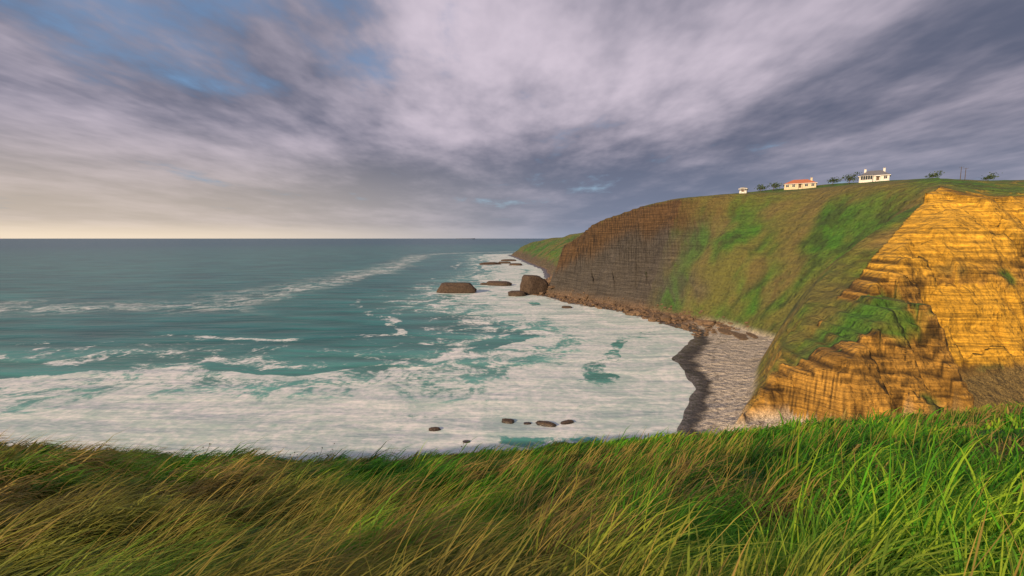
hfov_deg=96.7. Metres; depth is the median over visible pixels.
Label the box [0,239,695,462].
sea
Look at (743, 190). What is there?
white shed
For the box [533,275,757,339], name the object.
shore boulders
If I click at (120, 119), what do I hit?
sky
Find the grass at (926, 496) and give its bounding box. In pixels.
[0,399,1023,575]
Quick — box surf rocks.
[429,259,573,442]
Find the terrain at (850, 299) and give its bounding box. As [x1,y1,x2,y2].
[0,177,1023,575]
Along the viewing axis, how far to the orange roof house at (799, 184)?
220.34 m
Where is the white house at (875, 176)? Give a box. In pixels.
[858,167,890,182]
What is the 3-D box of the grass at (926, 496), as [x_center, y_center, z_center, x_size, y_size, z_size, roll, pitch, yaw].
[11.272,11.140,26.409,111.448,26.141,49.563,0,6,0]
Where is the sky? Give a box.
[0,0,1023,238]
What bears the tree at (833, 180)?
on the terrain at (850, 299)
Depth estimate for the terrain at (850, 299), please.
116.26 m
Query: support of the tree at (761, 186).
on the terrain at (850, 299)
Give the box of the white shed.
[739,187,747,192]
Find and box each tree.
[754,184,769,191]
[768,182,783,189]
[828,177,840,184]
[842,172,861,183]
[924,171,944,177]
[980,172,998,180]
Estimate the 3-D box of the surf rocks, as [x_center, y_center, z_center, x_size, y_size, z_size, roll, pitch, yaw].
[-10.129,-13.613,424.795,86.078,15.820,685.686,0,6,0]
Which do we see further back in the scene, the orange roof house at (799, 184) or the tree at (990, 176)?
the orange roof house at (799, 184)
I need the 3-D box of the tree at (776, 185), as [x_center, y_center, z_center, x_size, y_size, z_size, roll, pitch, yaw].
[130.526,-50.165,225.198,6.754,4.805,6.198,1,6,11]
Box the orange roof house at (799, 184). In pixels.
[783,177,817,189]
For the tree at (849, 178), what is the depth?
215.62 m
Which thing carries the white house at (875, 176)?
on the terrain at (850, 299)
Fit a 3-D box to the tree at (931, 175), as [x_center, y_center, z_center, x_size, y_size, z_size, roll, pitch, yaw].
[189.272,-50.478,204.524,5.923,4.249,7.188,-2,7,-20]

